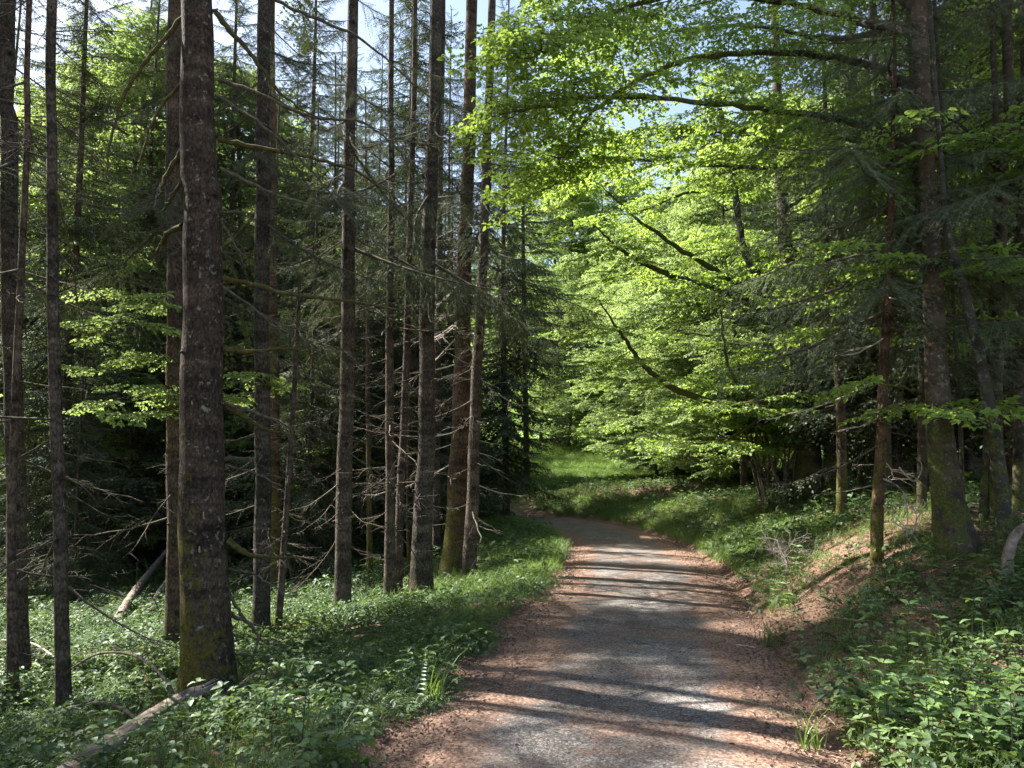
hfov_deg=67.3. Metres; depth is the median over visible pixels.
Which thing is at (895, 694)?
leafy plant
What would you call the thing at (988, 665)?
leafy plant
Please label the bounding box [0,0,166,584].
spruce
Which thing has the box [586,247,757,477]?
broadleaf tree
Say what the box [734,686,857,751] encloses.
grass tuft
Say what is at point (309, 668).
leafy plant
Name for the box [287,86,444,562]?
spruce
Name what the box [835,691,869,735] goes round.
leafy plant
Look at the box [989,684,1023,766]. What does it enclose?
leafy plant
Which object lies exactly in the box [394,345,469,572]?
young spruce
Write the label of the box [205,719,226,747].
leafy plant
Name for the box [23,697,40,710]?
leafy plant
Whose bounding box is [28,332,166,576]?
broadleaf tree
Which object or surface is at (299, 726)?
leafy plant
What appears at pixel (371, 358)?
broadleaf tree
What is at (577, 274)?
broadleaf tree
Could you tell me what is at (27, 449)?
spruce
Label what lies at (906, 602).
leafy plant
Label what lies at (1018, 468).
beech tree
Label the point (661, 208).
broadleaf tree
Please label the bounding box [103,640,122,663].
leafy plant
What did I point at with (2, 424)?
broadleaf tree
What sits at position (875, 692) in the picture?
leafy plant
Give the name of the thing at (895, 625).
leafy plant
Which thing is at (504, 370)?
spruce
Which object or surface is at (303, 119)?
spruce
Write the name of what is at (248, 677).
fallen stick
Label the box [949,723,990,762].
leafy plant
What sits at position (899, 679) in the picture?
leafy plant
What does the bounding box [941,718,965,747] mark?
leafy plant
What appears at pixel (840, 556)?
leafy plant
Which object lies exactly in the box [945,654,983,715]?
leafy plant
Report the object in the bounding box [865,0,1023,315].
spruce
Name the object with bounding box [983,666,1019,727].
leafy plant
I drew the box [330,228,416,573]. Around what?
thin spruce
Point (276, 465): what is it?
spruce
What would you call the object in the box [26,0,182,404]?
spruce
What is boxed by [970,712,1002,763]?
leafy plant
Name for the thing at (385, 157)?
spruce
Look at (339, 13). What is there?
sky
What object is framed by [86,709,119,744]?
leafy plant
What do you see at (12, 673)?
leafy plant
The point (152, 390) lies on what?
beech tree
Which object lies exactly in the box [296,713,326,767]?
leafy plant
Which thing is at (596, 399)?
broadleaf tree
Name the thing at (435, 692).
grass tuft
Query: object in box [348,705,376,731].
leafy plant
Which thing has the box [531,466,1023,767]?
undergrowth
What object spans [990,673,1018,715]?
leafy plant
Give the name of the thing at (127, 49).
broadleaf tree
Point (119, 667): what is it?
leafy plant
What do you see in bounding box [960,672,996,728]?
leafy plant
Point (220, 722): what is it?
leafy plant
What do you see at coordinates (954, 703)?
leafy plant
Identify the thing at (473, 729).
gravel
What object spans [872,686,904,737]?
leafy plant
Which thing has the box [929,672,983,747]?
leafy plant
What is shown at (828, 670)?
leafy plant
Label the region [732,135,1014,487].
broadleaf tree
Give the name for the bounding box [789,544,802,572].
leafy plant
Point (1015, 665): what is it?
leafy plant
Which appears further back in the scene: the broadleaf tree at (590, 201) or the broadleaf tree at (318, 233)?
the broadleaf tree at (590, 201)
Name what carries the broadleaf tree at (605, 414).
on the ground at (842, 575)
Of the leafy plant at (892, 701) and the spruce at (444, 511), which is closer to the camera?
the leafy plant at (892, 701)
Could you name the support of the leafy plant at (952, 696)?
on the ground at (842, 575)
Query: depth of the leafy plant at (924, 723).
4.14 m
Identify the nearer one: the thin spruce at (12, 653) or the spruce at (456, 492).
the thin spruce at (12, 653)
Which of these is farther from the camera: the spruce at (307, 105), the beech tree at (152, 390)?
the spruce at (307, 105)
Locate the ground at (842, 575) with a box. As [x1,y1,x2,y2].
[0,303,1023,767]
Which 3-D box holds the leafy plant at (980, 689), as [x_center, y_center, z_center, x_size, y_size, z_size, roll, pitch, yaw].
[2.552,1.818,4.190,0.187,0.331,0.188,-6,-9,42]
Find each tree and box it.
[0,1,311,538]
[0,50,252,487]
[0,108,141,479]
[0,314,165,541]
[22,184,253,450]
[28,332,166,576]
[38,56,403,464]
[42,144,308,427]
[154,163,296,369]
[224,303,384,552]
[226,155,378,400]
[280,354,385,559]
[326,330,451,523]
[437,0,1023,560]
[471,271,509,379]
[472,234,509,293]
[485,276,598,442]
[486,174,632,426]
[491,160,618,413]
[509,165,653,422]
[513,299,613,447]
[528,4,872,503]
[531,257,612,437]
[547,283,634,449]
[551,217,666,375]
[551,247,643,446]
[565,214,675,465]
[565,282,650,472]
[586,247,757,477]
[600,349,685,475]
[603,181,704,468]
[607,164,850,488]
[610,139,818,473]
[614,215,751,471]
[617,313,716,478]
[621,220,781,484]
[625,297,729,482]
[634,87,832,477]
[646,308,760,485]
[676,4,955,501]
[685,90,876,466]
[702,0,987,519]
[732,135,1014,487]
[736,235,899,487]
[750,2,992,497]
[756,9,1023,513]
[761,69,932,414]
[774,0,1023,495]
[814,0,1023,522]
[816,0,1023,520]
[858,0,1018,553]
[868,0,1023,512]
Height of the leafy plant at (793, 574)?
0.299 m
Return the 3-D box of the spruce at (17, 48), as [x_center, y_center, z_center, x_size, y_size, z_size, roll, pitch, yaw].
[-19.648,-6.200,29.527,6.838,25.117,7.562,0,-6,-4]
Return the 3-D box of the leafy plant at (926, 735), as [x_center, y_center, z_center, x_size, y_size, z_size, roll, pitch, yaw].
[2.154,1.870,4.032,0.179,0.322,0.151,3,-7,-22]
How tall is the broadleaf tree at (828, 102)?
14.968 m
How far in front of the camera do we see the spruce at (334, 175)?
31.05 m
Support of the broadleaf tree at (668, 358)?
on the ground at (842, 575)
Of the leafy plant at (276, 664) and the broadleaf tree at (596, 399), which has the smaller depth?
the leafy plant at (276, 664)
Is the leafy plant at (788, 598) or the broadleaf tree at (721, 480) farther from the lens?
the broadleaf tree at (721, 480)
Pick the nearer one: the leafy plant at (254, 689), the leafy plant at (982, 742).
the leafy plant at (982, 742)
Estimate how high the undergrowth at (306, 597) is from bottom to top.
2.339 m
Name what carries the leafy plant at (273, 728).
on the ground at (842, 575)
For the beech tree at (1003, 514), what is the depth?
7.69 m
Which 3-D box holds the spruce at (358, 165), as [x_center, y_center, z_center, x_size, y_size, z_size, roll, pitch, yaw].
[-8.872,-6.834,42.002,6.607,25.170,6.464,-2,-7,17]
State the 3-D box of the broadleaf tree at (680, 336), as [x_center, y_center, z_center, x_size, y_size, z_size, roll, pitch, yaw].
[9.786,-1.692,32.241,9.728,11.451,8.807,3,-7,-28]
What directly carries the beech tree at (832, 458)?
on the ground at (842, 575)
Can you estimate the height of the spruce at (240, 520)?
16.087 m
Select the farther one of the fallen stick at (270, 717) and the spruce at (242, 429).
the spruce at (242, 429)
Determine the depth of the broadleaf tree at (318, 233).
44.73 m
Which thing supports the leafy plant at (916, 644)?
on the ground at (842, 575)
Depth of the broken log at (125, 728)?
5.79 m
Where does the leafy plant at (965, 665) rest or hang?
on the ground at (842, 575)
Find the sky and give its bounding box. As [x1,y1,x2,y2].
[0,0,970,296]
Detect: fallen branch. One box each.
[1,630,72,671]
[71,620,182,712]
[140,666,159,704]
[202,664,294,696]
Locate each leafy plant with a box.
[0,672,20,701]
[0,678,16,710]
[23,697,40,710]
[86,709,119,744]
[88,719,118,767]
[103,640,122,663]
[112,661,125,676]
[126,717,146,746]
[143,695,156,708]
[149,719,179,758]
[152,681,185,718]
[166,740,196,767]
[175,677,204,732]
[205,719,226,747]
[210,711,231,740]
[237,722,261,753]
[242,717,267,761]
[244,685,267,731]
[247,712,267,732]
[250,680,280,733]
[255,697,274,728]
[260,688,286,745]
[265,661,291,698]
[273,677,290,697]
[273,693,302,721]
[279,722,298,749]
[282,697,309,758]
[289,660,323,738]
[293,640,308,668]
[295,694,317,735]
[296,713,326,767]
[300,703,315,722]
[327,698,354,722]
[331,660,356,708]
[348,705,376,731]
[395,658,412,685]
[415,648,436,681]
[773,580,788,602]
[777,571,788,592]
[779,563,789,582]
[781,591,796,611]
[787,556,797,575]
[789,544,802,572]
[792,627,804,660]
[804,673,819,689]
[822,663,839,678]
[826,542,844,580]
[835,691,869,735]
[847,647,872,671]
[847,701,866,718]
[850,659,934,707]
[851,658,895,724]
[852,656,888,722]
[855,645,881,673]
[857,681,873,704]
[861,604,878,634]
[861,723,891,767]
[862,732,887,757]
[867,656,902,706]
[869,685,895,720]
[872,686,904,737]
[877,684,899,737]
[882,643,901,665]
[884,718,909,741]
[885,614,904,638]
[885,727,908,750]
[887,676,918,702]
[888,673,910,720]
[889,557,904,587]
[895,695,914,718]
[896,599,919,652]
[900,631,934,675]
[903,571,918,595]
[903,677,948,756]
[907,675,943,730]
[907,699,933,735]
[907,707,938,756]
[909,660,929,693]
[911,698,951,746]
[918,697,942,723]
[921,543,937,574]
[928,614,952,658]
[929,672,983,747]
[930,676,953,717]
[931,731,971,767]
[935,684,962,734]
[937,654,964,682]
[937,676,963,727]
[938,656,970,680]
[939,698,965,728]
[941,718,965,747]
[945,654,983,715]
[947,660,970,696]
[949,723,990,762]
[951,558,961,568]
[958,690,990,737]
[960,597,987,655]
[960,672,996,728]
[963,683,994,741]
[968,698,994,750]
[969,725,1001,761]
[970,698,1005,729]
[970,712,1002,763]
[970,713,1011,763]
[973,662,1003,720]
[975,639,999,675]
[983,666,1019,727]
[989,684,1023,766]
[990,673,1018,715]
[994,629,1023,680]
[997,673,1018,712]
[997,692,1023,763]
[999,697,1021,735]
[1000,682,1023,711]
[1004,601,1023,637]
[1004,676,1023,695]
[1004,696,1022,747]
[1008,662,1023,702]
[1009,675,1023,710]
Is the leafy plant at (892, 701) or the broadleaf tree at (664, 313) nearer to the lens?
the leafy plant at (892, 701)
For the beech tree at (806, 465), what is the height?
18.250 m
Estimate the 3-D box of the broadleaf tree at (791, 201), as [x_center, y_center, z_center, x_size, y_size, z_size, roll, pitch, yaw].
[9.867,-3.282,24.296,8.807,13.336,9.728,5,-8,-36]
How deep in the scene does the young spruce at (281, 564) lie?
11.05 m
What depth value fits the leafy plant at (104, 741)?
4.91 m
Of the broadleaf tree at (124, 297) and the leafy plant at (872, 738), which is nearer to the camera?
the leafy plant at (872, 738)
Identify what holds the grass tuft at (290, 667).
on the ground at (842, 575)
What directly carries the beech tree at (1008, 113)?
on the ground at (842, 575)
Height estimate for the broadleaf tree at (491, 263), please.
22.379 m
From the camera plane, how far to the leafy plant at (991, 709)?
4.25 m
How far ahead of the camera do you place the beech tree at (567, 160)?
9.22 m
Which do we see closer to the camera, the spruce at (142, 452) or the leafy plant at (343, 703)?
the leafy plant at (343, 703)
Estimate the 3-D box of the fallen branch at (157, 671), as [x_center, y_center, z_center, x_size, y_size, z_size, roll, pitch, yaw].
[-3.912,2.773,7.772,1.904,0.601,1.630,0,-6,0]
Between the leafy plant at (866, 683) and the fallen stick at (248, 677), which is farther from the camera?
the fallen stick at (248, 677)
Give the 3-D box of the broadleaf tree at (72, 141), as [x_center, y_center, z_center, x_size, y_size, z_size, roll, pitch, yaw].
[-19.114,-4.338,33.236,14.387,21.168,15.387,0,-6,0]
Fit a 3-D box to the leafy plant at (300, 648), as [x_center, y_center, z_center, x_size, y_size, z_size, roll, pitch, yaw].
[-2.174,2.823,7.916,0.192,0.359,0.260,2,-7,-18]
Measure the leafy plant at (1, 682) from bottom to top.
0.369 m
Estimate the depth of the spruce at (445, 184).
33.48 m
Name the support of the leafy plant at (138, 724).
on the ground at (842, 575)
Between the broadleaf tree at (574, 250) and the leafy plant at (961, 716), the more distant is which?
the broadleaf tree at (574, 250)
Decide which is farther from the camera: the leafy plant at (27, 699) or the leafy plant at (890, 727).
the leafy plant at (27, 699)
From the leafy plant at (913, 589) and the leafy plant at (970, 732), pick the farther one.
the leafy plant at (913, 589)
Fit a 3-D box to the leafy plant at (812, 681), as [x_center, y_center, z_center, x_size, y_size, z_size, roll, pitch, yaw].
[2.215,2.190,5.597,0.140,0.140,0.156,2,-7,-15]
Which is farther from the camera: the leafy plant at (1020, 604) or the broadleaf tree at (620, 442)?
the broadleaf tree at (620, 442)
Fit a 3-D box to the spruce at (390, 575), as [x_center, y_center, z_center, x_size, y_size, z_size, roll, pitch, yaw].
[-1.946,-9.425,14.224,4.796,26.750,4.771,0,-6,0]
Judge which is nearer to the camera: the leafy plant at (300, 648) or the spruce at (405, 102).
the leafy plant at (300, 648)
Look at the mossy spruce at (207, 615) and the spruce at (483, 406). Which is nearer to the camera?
the mossy spruce at (207, 615)
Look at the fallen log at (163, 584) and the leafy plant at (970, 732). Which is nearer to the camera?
the leafy plant at (970, 732)
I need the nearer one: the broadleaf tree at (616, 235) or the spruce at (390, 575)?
the spruce at (390, 575)
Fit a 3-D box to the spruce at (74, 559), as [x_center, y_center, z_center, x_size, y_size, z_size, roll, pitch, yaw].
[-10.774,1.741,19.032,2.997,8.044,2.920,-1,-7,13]
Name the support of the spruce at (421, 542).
on the ground at (842, 575)
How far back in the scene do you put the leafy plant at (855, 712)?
4.88 m
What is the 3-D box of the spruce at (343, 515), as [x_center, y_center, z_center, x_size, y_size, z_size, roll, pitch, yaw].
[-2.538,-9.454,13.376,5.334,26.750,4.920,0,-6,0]
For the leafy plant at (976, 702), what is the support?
on the ground at (842, 575)
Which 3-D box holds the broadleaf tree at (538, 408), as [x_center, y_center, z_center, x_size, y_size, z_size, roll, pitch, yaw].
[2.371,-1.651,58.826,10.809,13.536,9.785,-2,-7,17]
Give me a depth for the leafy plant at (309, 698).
4.98 m
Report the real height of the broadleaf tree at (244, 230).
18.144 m
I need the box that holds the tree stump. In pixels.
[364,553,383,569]
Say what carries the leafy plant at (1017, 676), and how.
on the ground at (842, 575)
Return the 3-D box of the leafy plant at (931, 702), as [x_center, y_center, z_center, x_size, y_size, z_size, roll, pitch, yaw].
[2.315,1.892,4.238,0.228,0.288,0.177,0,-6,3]
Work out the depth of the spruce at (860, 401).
15.84 m
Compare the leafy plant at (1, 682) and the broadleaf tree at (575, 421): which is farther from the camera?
the broadleaf tree at (575, 421)
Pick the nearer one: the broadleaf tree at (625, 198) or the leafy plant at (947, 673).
the leafy plant at (947, 673)
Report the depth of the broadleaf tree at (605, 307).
42.41 m
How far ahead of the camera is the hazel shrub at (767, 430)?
17.13 m
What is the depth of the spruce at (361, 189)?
52.82 m
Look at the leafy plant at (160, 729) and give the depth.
4.99 m
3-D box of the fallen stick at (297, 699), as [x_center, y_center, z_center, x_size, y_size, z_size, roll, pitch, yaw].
[-1.622,2.499,5.957,0.451,0.160,0.314,0,-6,0]
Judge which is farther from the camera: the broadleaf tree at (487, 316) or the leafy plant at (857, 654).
the broadleaf tree at (487, 316)
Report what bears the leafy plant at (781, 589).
on the ground at (842, 575)
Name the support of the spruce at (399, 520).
on the ground at (842, 575)
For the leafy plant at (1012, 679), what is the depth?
4.58 m
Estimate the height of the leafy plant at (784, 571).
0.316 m
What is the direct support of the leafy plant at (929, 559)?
on the ground at (842, 575)
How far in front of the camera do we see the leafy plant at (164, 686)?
6.26 m
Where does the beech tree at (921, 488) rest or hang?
on the ground at (842, 575)
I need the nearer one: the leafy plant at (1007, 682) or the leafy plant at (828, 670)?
the leafy plant at (1007, 682)
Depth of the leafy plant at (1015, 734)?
4.06 m
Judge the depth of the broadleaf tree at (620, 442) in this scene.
33.68 m
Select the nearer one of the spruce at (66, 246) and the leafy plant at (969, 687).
the leafy plant at (969, 687)
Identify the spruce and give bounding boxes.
[0,0,73,427]
[0,0,133,708]
[0,0,165,673]
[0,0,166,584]
[0,0,179,710]
[0,271,89,568]
[1,293,135,608]
[2,114,125,427]
[23,0,372,647]
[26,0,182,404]
[27,0,230,573]
[80,289,165,569]
[104,0,441,704]
[144,0,286,547]
[151,0,413,634]
[152,81,338,568]
[163,151,254,530]
[224,0,381,542]
[225,0,333,588]
[225,103,383,593]
[231,56,400,518]
[235,0,519,610]
[242,280,370,629]
[277,47,329,295]
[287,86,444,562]
[289,0,537,596]
[295,0,520,551]
[298,35,385,333]
[315,102,455,542]
[321,47,385,361]
[329,0,558,594]
[329,36,404,478]
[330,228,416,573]
[352,0,458,591]
[355,134,402,303]
[360,19,453,374]
[364,0,568,581]
[372,126,404,313]
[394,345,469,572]
[395,0,491,559]
[405,0,609,582]
[417,6,490,389]
[417,148,516,520]
[418,181,499,505]
[441,0,583,515]
[443,271,500,480]
[471,2,595,478]
[698,0,1023,564]
[736,0,1010,519]
[821,0,1018,480]
[833,0,1019,487]
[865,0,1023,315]
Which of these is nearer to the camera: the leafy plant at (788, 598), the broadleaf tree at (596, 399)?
the leafy plant at (788, 598)
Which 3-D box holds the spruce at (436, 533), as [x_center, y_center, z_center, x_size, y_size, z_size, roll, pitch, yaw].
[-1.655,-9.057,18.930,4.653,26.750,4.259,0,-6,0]
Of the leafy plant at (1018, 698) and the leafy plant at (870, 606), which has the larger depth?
the leafy plant at (870, 606)
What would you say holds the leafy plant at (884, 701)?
on the ground at (842, 575)
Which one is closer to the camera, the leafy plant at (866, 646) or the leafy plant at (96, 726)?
the leafy plant at (96, 726)
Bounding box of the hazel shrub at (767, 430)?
[630,365,850,505]
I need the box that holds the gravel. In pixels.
[348,539,870,767]
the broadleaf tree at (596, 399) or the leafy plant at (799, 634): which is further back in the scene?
the broadleaf tree at (596, 399)
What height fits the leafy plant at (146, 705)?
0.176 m
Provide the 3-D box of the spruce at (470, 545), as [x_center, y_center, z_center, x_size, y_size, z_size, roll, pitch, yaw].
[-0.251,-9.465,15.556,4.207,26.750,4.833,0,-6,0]
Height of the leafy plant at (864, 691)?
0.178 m
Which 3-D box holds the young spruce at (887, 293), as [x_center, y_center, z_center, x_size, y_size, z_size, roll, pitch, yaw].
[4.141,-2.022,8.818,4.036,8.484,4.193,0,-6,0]
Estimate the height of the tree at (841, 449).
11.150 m
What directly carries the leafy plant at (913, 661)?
on the ground at (842, 575)
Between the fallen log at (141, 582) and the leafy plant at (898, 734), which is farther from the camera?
the fallen log at (141, 582)
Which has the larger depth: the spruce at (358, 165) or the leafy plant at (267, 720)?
the spruce at (358, 165)
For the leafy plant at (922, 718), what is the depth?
4.30 m
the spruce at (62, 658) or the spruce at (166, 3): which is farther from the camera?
the spruce at (166, 3)
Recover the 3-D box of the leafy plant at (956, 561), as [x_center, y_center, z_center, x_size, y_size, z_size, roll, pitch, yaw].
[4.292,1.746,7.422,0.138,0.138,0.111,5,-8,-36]
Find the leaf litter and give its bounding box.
[178,500,1023,767]
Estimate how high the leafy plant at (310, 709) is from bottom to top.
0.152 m
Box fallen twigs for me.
[2,503,1023,767]
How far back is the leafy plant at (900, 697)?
4.75 m
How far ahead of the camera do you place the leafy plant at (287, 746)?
4.70 m
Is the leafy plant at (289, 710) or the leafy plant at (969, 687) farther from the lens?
the leafy plant at (289, 710)
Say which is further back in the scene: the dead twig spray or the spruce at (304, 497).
the spruce at (304, 497)
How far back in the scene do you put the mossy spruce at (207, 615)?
7.67 m
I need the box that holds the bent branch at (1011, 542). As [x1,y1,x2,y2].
[1000,523,1023,582]
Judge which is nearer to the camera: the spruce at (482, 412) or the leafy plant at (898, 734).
the leafy plant at (898, 734)
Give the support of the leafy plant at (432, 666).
on the ground at (842, 575)
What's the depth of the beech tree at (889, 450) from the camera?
13.91 m
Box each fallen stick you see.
[240,671,272,683]
[269,701,308,718]
[282,698,322,708]
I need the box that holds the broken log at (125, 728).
[57,678,218,767]
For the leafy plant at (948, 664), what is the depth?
5.02 m
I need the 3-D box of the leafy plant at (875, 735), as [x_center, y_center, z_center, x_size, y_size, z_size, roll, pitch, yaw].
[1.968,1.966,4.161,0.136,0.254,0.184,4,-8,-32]
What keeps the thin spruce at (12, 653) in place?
on the ground at (842, 575)
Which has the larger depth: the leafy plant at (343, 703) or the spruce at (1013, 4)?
the spruce at (1013, 4)
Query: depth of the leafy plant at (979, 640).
5.04 m
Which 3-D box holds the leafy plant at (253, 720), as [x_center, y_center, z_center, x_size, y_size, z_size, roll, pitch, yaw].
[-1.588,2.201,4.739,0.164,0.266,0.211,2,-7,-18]
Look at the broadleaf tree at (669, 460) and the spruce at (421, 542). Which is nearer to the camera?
the spruce at (421, 542)
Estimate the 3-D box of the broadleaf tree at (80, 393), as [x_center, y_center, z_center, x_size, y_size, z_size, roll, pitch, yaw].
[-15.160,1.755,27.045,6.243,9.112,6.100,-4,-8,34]
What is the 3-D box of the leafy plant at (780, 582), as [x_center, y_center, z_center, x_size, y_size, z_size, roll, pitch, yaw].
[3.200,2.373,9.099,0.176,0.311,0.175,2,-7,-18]
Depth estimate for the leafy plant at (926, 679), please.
4.46 m
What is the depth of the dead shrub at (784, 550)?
10.13 m
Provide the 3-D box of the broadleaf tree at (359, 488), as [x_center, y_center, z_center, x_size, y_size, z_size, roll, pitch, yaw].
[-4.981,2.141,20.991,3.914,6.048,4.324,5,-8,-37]
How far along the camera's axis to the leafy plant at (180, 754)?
4.80 m
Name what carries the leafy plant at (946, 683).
on the ground at (842, 575)
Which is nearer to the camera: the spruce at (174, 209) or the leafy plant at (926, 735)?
the leafy plant at (926, 735)
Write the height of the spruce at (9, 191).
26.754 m
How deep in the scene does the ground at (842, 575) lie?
7.67 m
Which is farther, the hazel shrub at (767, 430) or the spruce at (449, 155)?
the spruce at (449, 155)
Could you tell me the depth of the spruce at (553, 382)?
37.66 m
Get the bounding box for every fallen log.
[114,548,166,621]
[147,579,165,609]
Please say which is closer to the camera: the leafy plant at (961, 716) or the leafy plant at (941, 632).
the leafy plant at (961, 716)
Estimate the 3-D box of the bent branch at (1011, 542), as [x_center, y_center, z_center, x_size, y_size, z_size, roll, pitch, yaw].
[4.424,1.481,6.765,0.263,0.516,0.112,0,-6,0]
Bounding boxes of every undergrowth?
[0,513,570,767]
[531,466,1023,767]
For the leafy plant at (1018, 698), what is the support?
on the ground at (842, 575)
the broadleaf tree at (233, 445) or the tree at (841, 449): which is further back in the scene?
the broadleaf tree at (233, 445)
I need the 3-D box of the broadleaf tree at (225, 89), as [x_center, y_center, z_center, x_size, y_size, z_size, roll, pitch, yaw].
[-11.249,-3.642,32.050,12.948,19.656,13.505,-3,-7,28]
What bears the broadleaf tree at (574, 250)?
on the ground at (842, 575)
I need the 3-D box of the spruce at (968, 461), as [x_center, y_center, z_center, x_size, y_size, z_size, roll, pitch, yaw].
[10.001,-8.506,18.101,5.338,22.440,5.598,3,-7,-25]
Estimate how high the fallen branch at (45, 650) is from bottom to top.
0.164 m
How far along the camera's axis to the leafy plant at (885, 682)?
4.86 m
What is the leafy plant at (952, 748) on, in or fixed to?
on the ground at (842, 575)
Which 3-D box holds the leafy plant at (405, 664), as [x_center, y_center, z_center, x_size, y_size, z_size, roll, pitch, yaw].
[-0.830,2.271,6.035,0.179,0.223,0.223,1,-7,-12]
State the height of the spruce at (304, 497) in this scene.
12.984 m
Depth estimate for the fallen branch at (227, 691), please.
7.20 m
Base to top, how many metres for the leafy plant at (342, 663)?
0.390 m
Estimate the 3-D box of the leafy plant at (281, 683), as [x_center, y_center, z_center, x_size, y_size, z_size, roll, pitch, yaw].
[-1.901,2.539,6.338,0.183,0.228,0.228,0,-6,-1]
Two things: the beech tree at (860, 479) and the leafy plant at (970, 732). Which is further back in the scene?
the beech tree at (860, 479)
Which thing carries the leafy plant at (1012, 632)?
on the ground at (842, 575)
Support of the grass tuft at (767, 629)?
on the ground at (842, 575)
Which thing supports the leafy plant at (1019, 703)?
on the ground at (842, 575)
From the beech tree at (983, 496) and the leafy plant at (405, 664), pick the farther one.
the beech tree at (983, 496)
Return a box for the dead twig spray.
[883,457,925,546]
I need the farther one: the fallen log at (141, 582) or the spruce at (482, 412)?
the spruce at (482, 412)
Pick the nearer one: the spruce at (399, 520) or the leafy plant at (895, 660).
the leafy plant at (895, 660)
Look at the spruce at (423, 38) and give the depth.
21.08 m
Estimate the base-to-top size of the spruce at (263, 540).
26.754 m
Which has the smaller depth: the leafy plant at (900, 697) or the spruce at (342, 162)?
the leafy plant at (900, 697)
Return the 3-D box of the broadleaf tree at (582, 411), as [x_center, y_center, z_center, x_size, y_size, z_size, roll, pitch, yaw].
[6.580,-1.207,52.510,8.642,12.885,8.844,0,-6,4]
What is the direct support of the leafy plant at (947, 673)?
on the ground at (842, 575)
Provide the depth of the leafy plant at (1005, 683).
4.42 m
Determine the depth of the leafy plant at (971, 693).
4.17 m
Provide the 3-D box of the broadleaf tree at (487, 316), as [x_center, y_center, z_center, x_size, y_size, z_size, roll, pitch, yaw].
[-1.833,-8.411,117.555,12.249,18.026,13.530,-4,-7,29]
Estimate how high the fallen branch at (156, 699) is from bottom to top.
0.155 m
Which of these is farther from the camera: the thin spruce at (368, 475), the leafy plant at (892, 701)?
the thin spruce at (368, 475)
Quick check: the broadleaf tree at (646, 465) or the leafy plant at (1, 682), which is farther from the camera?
the broadleaf tree at (646, 465)
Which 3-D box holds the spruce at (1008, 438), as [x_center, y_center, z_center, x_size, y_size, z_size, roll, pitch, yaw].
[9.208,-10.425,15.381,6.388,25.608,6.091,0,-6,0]
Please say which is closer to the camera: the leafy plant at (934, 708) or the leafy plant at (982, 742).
the leafy plant at (982, 742)
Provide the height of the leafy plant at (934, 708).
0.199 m
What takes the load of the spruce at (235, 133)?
on the ground at (842, 575)
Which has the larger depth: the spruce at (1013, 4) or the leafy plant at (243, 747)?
the spruce at (1013, 4)
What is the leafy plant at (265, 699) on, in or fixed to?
on the ground at (842, 575)
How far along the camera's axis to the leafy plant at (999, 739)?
3.94 m
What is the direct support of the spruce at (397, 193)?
on the ground at (842, 575)
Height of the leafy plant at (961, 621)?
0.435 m
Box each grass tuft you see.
[272,650,335,677]
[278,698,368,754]
[393,643,481,708]
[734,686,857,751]
[754,612,787,643]
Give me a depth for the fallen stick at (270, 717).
5.88 m
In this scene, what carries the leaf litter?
on the ground at (842, 575)
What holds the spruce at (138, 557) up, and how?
on the ground at (842, 575)
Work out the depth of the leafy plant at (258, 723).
5.37 m
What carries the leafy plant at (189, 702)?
on the ground at (842, 575)
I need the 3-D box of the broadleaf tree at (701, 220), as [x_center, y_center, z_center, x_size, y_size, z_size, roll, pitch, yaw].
[6.577,-1.534,21.918,7.693,10.083,7.193,-1,-6,9]
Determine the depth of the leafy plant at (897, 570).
7.40 m
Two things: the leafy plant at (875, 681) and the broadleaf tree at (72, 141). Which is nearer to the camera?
the leafy plant at (875, 681)
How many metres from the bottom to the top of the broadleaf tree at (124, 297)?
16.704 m
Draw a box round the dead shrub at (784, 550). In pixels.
[734,515,819,579]
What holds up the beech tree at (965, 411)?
on the ground at (842, 575)
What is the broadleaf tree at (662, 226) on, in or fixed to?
on the ground at (842, 575)

